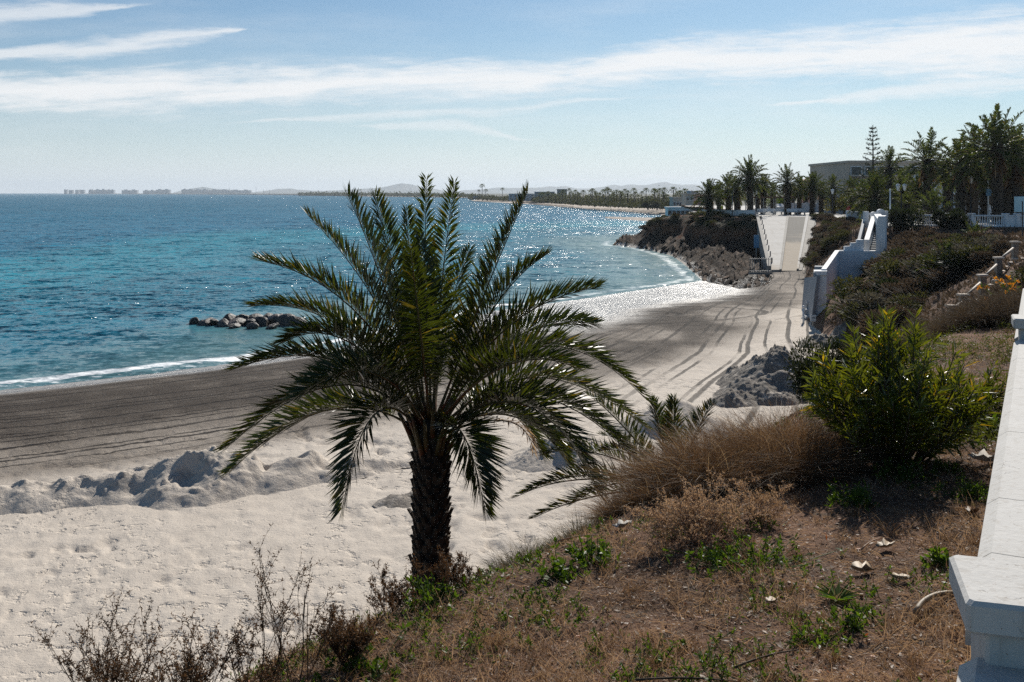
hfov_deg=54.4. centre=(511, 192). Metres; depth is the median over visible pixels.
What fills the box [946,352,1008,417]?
oleander bush
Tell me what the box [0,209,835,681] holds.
beach
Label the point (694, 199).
house
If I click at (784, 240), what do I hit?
kerb
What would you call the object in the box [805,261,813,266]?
scrub bush
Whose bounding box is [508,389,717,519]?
young palm
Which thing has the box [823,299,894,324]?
scrub bush
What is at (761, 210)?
bench
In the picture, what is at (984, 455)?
paper scrap
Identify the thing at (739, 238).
headland
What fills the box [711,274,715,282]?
boulder
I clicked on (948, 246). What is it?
bush
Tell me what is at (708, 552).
weed
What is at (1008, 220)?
balustrade
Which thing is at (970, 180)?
street lamp
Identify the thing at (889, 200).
pole
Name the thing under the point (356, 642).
bare shrub
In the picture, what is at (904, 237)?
scrub thicket
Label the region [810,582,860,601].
rosette weed
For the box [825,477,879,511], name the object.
weed
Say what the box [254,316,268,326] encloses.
boulder
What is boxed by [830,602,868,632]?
weed
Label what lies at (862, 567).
dead leaf
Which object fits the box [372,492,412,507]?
sand heap
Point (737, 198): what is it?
palm tree
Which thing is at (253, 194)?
breakwater
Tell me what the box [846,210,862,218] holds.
wall
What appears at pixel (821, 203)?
palm tree
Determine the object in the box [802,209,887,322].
white staircase
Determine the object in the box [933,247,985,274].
scrub bush
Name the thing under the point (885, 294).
scrub bush
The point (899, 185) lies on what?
street lamp
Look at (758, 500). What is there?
dead bush
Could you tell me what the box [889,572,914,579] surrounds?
dead leaf
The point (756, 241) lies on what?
sign post
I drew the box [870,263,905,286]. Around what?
scrub bush
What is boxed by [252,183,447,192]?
mountains
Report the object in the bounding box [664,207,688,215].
beach hut
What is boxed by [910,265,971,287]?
scrub bush
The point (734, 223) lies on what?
scrub bush
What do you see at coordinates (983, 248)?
scrub bush
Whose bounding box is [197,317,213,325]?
boulder
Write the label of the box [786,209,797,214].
bench
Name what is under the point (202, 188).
hill
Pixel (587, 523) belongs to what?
grass tuft
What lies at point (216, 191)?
apartment block
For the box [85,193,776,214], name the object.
shore
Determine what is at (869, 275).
scrub bush
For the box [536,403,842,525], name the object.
grass mound
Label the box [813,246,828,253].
scrub bush
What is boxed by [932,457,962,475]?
weed
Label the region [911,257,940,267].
scrub bush
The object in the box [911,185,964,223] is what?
palm tree
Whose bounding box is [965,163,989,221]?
palm tree
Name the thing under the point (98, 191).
apartment block
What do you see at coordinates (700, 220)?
scrub bush
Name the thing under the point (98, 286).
sea
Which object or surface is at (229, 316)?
boulder
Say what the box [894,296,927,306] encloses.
scrub bush
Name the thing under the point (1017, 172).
palm tree
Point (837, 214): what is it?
promenade
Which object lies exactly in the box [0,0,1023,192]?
sky
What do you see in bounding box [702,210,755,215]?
white parapet
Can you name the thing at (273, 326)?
boulder
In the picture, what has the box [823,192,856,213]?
tree
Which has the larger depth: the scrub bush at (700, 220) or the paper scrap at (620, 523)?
the scrub bush at (700, 220)
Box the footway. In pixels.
[760,216,785,271]
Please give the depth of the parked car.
174.73 m
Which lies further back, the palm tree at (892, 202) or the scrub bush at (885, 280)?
the palm tree at (892, 202)
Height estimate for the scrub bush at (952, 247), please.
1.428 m
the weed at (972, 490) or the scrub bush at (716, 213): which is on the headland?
the scrub bush at (716, 213)
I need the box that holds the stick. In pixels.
[913,590,953,614]
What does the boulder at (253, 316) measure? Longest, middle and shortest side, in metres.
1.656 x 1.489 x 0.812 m
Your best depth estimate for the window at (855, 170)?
167.88 m
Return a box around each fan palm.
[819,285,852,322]
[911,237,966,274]
[953,220,992,235]
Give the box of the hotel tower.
[557,189,566,195]
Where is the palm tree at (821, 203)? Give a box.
[814,178,834,212]
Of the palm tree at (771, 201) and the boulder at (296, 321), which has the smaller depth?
the boulder at (296, 321)
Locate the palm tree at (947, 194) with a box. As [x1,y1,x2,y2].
[931,158,955,212]
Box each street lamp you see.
[831,189,833,214]
[895,184,906,208]
[969,177,972,212]
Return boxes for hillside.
[242,205,1023,681]
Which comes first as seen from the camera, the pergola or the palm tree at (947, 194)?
the palm tree at (947, 194)
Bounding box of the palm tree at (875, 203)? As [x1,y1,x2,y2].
[842,170,911,219]
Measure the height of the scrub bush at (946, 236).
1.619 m
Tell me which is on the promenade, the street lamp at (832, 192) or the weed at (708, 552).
the street lamp at (832, 192)
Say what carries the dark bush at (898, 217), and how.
on the hillside
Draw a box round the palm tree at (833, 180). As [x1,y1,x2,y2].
[822,173,844,213]
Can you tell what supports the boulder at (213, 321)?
in the sea
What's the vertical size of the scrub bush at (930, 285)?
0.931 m
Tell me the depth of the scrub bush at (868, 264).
61.46 m
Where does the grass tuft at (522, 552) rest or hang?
on the hillside
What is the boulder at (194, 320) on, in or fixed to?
in the sea
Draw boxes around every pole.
[889,189,890,224]
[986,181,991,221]
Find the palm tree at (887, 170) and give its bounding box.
[870,145,913,211]
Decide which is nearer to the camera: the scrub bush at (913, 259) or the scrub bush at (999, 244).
the scrub bush at (999, 244)
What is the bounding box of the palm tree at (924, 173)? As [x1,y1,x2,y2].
[890,126,953,213]
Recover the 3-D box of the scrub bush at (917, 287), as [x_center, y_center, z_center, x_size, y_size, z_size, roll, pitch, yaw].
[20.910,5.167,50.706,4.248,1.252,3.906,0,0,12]
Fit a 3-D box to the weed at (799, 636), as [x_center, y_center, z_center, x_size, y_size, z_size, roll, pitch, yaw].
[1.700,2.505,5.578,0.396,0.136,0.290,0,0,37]
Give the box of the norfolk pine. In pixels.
[858,126,883,177]
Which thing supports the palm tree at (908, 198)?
on the promenade
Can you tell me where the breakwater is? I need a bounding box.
[208,194,341,195]
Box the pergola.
[745,196,795,213]
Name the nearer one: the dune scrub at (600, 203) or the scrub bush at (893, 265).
the scrub bush at (893, 265)
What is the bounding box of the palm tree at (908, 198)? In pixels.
[888,189,922,217]
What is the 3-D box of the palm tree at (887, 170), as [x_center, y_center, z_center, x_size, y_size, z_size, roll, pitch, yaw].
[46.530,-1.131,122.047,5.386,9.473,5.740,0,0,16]
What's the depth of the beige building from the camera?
169.29 m
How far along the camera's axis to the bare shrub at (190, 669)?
5.18 m
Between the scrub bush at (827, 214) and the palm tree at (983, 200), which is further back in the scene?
the scrub bush at (827, 214)
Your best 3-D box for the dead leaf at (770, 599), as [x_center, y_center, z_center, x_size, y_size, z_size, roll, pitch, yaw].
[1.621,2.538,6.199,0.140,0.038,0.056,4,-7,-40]
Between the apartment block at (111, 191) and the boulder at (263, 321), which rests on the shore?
the apartment block at (111, 191)
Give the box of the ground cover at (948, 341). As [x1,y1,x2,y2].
[782,317,1015,455]
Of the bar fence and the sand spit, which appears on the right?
the bar fence
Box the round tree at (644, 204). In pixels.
[641,199,656,209]
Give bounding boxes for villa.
[509,194,533,200]
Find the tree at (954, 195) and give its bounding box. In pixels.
[937,185,981,207]
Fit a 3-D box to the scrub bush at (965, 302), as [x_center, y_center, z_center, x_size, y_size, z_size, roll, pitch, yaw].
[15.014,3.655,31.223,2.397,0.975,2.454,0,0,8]
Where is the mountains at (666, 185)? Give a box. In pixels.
[457,182,778,192]
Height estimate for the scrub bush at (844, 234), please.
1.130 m
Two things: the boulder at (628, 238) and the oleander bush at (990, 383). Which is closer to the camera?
the oleander bush at (990, 383)
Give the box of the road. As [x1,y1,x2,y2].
[782,217,804,271]
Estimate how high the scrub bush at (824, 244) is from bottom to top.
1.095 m
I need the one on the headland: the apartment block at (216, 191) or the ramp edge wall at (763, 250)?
the ramp edge wall at (763, 250)
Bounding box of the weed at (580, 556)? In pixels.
[550,535,620,577]
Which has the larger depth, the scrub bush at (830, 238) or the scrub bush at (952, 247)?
the scrub bush at (830, 238)
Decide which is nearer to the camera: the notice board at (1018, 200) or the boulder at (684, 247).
the notice board at (1018, 200)
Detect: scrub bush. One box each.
[653,217,662,222]
[670,213,679,218]
[696,219,704,222]
[703,219,717,226]
[708,216,722,220]
[709,210,722,215]
[721,213,732,216]
[726,220,741,226]
[738,213,755,218]
[801,257,819,266]
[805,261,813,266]
[806,252,817,260]
[807,238,815,243]
[810,213,818,218]
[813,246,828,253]
[819,220,837,226]
[820,212,834,216]
[820,237,838,248]
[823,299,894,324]
[825,237,839,242]
[828,274,880,298]
[833,216,855,222]
[833,229,854,240]
[836,299,846,316]
[838,226,851,229]
[842,290,893,316]
[845,295,899,308]
[845,308,884,327]
[858,257,878,278]
[861,302,917,324]
[863,254,908,271]
[863,266,882,281]
[864,276,898,291]
[867,276,900,291]
[870,257,906,280]
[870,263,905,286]
[870,277,944,297]
[872,246,907,259]
[878,247,929,260]
[878,280,902,296]
[878,284,942,297]
[885,243,915,252]
[885,252,908,259]
[889,290,930,304]
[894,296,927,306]
[896,298,925,310]
[898,255,935,267]
[900,317,932,335]
[905,257,932,268]
[906,249,932,262]
[907,260,931,277]
[908,235,941,248]
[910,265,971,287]
[911,233,954,239]
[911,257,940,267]
[911,274,945,282]
[918,248,936,267]
[918,279,944,289]
[931,243,973,263]
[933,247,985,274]
[945,248,976,268]
[948,245,973,264]
[951,234,1002,245]
[952,231,989,244]
[954,296,987,306]
[958,242,1002,258]
[963,234,1012,246]
[972,235,1021,244]
[985,283,1023,295]
[989,239,1023,251]
[1008,265,1023,285]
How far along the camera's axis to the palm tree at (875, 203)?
107.48 m
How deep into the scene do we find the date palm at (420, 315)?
12.78 m
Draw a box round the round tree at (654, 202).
[647,199,664,209]
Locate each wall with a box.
[755,212,770,271]
[791,202,825,211]
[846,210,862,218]
[949,288,1023,681]
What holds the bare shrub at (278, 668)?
on the hillside
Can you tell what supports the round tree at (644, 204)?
on the inland ground at (701, 209)
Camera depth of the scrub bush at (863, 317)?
47.51 m
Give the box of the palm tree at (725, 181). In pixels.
[714,171,744,209]
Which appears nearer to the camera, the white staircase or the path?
the white staircase
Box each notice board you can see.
[811,315,815,325]
[1014,196,1023,214]
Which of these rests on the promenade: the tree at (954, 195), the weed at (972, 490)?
the tree at (954, 195)
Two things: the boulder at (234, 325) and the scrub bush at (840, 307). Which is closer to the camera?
the scrub bush at (840, 307)
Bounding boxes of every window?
[851,166,861,174]
[865,166,875,174]
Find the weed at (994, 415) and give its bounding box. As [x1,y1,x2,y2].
[976,414,998,433]
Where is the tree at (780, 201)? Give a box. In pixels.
[766,195,795,205]
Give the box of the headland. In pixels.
[618,209,772,288]
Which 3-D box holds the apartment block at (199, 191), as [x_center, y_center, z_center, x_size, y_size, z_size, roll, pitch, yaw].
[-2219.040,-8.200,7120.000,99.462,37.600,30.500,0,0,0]
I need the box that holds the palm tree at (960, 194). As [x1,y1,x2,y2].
[919,132,993,213]
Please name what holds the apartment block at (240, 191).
on the shore
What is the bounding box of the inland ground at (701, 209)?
[680,196,796,210]
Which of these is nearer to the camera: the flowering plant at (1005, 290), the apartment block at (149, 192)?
the flowering plant at (1005, 290)
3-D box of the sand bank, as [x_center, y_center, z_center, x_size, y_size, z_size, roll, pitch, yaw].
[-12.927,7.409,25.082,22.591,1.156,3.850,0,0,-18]
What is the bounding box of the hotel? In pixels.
[534,192,554,196]
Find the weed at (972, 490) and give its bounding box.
[955,476,988,501]
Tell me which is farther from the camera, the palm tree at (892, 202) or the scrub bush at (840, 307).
the palm tree at (892, 202)
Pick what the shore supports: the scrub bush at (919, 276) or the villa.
the villa
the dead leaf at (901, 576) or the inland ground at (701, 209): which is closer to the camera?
the dead leaf at (901, 576)
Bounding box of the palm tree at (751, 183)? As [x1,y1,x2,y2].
[725,155,775,209]
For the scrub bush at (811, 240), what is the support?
on the hillside
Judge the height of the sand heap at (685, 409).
0.990 m
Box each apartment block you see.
[94,189,106,193]
[107,189,114,193]
[122,189,138,193]
[143,190,155,193]
[156,189,170,193]
[181,189,193,193]
[194,189,208,193]
[209,189,228,193]
[230,190,251,193]
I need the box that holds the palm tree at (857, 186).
[841,180,871,209]
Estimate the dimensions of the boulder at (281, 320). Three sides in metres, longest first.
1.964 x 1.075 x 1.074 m
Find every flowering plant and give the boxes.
[976,275,1020,293]
[981,283,1022,301]
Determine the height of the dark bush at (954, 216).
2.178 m
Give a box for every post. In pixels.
[754,235,758,262]
[801,306,805,322]
[1022,201,1022,235]
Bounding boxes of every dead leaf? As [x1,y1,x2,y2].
[765,596,778,602]
[850,561,878,571]
[876,538,894,547]
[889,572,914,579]
[965,506,978,512]
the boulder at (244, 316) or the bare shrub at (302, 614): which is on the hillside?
the bare shrub at (302, 614)
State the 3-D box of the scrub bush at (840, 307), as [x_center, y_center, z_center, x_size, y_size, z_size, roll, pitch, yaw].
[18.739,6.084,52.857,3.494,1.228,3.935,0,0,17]
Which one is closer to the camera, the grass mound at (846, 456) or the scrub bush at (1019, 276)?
the grass mound at (846, 456)
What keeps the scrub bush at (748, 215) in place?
on the headland
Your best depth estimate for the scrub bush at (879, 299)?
49.83 m
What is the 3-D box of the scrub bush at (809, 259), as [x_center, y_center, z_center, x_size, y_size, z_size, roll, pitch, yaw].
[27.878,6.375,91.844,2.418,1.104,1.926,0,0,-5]
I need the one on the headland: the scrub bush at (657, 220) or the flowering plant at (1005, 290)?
the scrub bush at (657, 220)
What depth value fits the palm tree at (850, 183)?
149.83 m
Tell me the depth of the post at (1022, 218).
59.98 m
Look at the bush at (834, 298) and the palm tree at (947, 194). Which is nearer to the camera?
the bush at (834, 298)
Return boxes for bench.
[753,209,764,214]
[765,209,773,214]
[774,208,784,214]
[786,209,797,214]
[794,208,804,214]
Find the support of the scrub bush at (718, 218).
on the headland
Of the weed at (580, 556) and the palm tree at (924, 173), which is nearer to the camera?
the weed at (580, 556)
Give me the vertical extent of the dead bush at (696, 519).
0.708 m
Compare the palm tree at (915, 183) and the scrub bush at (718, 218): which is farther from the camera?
the scrub bush at (718, 218)
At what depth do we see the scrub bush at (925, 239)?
63.31 m
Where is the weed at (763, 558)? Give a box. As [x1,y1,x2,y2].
[662,521,847,593]
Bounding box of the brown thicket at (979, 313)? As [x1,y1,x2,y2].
[865,269,1023,358]
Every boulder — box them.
[189,317,199,323]
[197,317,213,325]
[210,319,218,324]
[217,318,228,326]
[223,313,235,320]
[228,318,245,325]
[228,323,240,328]
[235,314,248,319]
[244,318,257,325]
[246,322,258,328]
[249,313,262,318]
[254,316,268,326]
[265,323,278,328]
[267,314,279,324]
[272,313,296,325]
[294,317,305,324]
[625,234,630,244]
[682,242,686,251]
[699,240,704,248]
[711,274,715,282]
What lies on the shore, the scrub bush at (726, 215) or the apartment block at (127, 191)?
the apartment block at (127, 191)
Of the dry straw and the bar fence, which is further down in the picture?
the dry straw
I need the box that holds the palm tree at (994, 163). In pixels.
[949,103,1023,223]
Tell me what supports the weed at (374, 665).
on the hillside
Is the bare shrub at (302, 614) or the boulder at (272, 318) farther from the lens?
the boulder at (272, 318)
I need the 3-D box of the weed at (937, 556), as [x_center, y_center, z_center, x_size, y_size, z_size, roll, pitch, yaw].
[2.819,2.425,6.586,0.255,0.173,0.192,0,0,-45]
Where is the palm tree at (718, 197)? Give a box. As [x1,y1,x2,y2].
[712,183,724,209]
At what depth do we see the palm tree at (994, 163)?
91.56 m
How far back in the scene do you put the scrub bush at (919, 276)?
51.33 m
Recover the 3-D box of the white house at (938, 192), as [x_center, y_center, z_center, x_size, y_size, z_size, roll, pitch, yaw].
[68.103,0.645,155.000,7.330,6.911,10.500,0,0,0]
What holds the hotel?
on the shore
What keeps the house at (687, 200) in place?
on the inland ground at (701, 209)
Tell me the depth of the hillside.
6.68 m
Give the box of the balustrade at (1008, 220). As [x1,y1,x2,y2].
[908,213,1023,226]
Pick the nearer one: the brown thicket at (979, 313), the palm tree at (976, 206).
the brown thicket at (979, 313)
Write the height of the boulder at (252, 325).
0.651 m
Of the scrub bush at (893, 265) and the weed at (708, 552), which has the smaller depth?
the weed at (708, 552)
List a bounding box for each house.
[669,197,681,206]
[681,194,693,211]
[693,194,704,210]
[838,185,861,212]
[912,174,956,210]
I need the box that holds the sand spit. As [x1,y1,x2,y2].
[605,217,651,220]
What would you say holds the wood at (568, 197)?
on the shore
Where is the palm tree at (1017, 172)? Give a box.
[972,124,1023,218]
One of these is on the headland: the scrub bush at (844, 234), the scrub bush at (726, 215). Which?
the scrub bush at (726, 215)
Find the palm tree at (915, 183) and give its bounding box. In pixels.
[897,171,942,210]
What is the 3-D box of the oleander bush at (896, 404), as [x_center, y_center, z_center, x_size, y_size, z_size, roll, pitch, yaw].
[3.571,1.825,9.264,1.828,1.553,1.861,0,0,0]
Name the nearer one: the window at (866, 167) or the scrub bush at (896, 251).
the scrub bush at (896, 251)
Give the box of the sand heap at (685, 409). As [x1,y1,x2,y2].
[613,398,741,439]
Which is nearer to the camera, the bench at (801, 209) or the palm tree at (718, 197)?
the bench at (801, 209)
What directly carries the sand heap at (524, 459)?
on the beach
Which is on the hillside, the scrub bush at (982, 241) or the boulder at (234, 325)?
the scrub bush at (982, 241)
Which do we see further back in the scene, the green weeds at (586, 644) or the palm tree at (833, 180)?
the palm tree at (833, 180)
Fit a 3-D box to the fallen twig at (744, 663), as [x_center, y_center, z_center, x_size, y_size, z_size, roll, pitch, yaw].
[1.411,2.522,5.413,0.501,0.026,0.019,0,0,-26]
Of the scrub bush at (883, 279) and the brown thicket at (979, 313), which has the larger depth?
the scrub bush at (883, 279)
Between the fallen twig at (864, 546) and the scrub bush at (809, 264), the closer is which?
the fallen twig at (864, 546)
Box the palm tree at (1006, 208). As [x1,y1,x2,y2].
[972,161,1023,214]
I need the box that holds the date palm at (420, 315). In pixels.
[210,172,659,598]
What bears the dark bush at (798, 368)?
on the hillside
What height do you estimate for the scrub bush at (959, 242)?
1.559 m
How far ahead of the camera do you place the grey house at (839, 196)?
166.66 m
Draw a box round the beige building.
[808,157,937,211]
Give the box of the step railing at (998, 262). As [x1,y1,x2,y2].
[946,241,1023,313]
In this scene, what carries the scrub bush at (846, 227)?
on the hillside
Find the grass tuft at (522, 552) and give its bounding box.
[467,530,564,574]
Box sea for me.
[0,193,701,389]
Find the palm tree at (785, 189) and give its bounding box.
[769,162,807,214]
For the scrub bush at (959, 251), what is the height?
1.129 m
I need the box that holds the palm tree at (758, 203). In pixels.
[745,190,770,208]
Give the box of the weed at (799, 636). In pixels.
[787,616,853,658]
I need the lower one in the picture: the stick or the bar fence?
the stick
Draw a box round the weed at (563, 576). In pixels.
[533,555,577,585]
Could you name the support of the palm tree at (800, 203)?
on the promenade
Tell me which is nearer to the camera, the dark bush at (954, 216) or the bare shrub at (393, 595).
the bare shrub at (393, 595)
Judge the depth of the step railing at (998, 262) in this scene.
39.39 m
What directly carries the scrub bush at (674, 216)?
on the headland
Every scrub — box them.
[532,195,669,209]
[806,216,1023,342]
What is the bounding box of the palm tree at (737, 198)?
[721,177,753,209]
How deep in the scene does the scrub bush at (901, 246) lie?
64.00 m
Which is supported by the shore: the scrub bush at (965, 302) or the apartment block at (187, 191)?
the apartment block at (187, 191)
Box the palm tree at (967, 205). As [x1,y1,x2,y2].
[943,145,978,214]
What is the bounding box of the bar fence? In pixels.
[749,258,771,273]
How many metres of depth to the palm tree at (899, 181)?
126.65 m
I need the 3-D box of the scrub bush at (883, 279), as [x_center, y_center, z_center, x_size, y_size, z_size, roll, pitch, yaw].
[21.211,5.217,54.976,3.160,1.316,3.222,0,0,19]
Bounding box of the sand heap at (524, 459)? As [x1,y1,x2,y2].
[497,430,626,472]
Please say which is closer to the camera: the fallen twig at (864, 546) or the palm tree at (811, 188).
the fallen twig at (864, 546)
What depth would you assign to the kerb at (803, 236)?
121.56 m
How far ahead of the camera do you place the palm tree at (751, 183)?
147.43 m
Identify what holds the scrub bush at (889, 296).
on the hillside
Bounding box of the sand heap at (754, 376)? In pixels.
[707,344,810,407]
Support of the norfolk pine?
on the promenade
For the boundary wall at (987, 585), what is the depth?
3.74 m
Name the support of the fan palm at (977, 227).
on the hillside
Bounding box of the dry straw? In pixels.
[232,322,1012,681]
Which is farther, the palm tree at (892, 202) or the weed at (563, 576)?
the palm tree at (892, 202)
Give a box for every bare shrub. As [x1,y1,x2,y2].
[30,587,185,681]
[81,607,256,681]
[200,559,314,681]
[231,524,353,681]
[310,591,398,666]
[364,559,425,614]
[406,545,488,593]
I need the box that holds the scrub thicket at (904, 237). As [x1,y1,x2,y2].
[638,212,1010,345]
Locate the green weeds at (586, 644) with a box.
[228,332,1014,681]
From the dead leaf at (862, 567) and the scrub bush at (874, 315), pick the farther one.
the scrub bush at (874, 315)
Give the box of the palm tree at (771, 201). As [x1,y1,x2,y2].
[766,181,782,212]
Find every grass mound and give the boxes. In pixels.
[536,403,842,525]
[648,389,943,500]
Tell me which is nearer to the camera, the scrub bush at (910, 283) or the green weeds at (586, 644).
the green weeds at (586, 644)
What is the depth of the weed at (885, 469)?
8.79 m
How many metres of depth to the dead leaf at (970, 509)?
7.59 m
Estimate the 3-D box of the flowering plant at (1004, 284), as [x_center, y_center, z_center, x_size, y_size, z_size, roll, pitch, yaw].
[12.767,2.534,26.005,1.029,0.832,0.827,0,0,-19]
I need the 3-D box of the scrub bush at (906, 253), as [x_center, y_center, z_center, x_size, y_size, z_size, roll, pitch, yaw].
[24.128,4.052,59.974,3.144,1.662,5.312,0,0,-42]
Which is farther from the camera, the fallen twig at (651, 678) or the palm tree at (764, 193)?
the palm tree at (764, 193)
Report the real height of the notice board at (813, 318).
1.070 m
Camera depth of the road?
120.14 m
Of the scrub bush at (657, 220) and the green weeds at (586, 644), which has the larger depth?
the scrub bush at (657, 220)
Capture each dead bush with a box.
[624,468,772,555]
[708,467,798,530]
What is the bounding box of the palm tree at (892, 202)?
[864,186,899,209]
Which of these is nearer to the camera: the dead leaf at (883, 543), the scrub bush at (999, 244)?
the dead leaf at (883, 543)
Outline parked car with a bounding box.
[764,204,783,211]
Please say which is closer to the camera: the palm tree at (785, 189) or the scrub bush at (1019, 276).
the scrub bush at (1019, 276)
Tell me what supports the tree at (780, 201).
on the promenade
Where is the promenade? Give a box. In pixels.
[695,206,1020,269]
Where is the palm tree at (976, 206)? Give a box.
[950,124,986,219]
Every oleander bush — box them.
[798,304,1001,467]
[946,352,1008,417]
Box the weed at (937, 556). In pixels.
[920,543,951,567]
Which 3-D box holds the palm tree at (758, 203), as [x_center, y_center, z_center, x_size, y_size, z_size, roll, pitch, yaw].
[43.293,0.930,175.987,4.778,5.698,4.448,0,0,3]
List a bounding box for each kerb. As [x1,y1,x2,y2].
[780,216,788,271]
[797,215,808,270]
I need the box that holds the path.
[799,216,815,270]
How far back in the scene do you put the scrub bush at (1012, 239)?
50.90 m
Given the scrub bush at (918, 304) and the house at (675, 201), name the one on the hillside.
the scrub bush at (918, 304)
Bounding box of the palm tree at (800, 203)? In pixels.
[783,173,805,213]
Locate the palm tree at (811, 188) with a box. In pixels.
[793,171,831,214]
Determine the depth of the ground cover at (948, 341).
15.27 m
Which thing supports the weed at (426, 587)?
on the hillside
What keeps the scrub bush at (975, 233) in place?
on the hillside
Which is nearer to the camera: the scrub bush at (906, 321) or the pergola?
the scrub bush at (906, 321)
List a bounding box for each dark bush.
[780,335,870,402]
[888,206,924,230]
[931,207,971,229]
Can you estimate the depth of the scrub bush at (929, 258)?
53.34 m
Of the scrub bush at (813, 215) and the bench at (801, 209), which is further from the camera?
the bench at (801, 209)
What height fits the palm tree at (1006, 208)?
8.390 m
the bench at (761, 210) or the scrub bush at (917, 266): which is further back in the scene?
the bench at (761, 210)
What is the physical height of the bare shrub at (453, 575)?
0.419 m
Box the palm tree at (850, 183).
[833,175,858,210]
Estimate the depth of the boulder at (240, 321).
67.31 m
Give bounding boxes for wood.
[297,190,474,197]
[468,193,532,201]
[532,187,691,202]
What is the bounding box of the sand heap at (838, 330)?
[796,321,849,347]
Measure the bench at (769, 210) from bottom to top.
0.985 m
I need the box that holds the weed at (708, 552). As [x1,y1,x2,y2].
[684,543,739,566]
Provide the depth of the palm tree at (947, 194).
117.69 m
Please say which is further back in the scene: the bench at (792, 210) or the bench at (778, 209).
the bench at (778, 209)
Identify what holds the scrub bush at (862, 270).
on the hillside
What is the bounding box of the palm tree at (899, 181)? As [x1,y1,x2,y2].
[892,172,915,205]
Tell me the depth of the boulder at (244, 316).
68.39 m
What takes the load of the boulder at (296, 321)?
in the sea
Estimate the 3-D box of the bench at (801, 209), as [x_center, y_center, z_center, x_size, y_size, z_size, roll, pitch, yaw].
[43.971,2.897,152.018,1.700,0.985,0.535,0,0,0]
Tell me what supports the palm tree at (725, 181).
on the promenade
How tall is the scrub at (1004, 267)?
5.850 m
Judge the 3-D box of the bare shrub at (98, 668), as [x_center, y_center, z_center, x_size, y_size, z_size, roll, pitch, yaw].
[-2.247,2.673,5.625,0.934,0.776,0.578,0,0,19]
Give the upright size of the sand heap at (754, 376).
1.707 m
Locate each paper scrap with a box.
[612,519,631,526]
[967,449,994,461]
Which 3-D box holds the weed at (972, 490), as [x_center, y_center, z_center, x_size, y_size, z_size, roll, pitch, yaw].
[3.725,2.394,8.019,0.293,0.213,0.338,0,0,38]
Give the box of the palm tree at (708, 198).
[690,178,728,216]
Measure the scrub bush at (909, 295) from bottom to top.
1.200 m
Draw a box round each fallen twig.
[558,534,595,541]
[635,677,739,681]
[734,649,807,668]
[861,537,884,549]
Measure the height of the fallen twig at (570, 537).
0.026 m
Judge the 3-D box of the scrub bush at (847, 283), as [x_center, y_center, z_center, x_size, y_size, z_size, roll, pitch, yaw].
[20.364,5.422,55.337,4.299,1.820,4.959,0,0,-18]
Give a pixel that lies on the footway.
(774, 227)
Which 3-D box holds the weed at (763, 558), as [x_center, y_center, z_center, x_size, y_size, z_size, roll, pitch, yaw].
[1.682,2.546,7.003,1.059,0.245,1.036,0,0,40]
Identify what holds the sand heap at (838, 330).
on the beach
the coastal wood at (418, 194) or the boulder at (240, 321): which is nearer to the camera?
the boulder at (240, 321)
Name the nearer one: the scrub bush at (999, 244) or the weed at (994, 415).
the weed at (994, 415)
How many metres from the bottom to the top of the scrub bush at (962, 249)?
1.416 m
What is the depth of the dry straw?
6.28 m
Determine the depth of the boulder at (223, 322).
66.83 m
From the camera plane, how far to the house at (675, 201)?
360.00 m
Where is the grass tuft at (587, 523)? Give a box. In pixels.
[528,504,621,551]
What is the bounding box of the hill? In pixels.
[173,187,227,192]
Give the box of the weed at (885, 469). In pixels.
[871,456,943,489]
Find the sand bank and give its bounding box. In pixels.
[0,445,410,514]
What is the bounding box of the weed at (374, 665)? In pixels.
[324,621,411,681]
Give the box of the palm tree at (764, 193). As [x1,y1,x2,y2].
[753,173,778,213]
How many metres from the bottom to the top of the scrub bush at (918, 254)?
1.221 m
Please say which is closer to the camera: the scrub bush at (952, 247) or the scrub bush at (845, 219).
the scrub bush at (952, 247)
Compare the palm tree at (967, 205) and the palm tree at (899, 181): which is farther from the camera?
the palm tree at (899, 181)
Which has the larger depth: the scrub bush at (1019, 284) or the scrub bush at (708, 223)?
the scrub bush at (708, 223)
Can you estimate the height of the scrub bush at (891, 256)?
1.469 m
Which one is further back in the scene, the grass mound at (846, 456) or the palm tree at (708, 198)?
the palm tree at (708, 198)
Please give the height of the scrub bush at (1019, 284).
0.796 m
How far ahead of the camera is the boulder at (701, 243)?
138.16 m
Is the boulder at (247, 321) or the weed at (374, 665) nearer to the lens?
the weed at (374, 665)
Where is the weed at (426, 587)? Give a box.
[403,572,469,615]

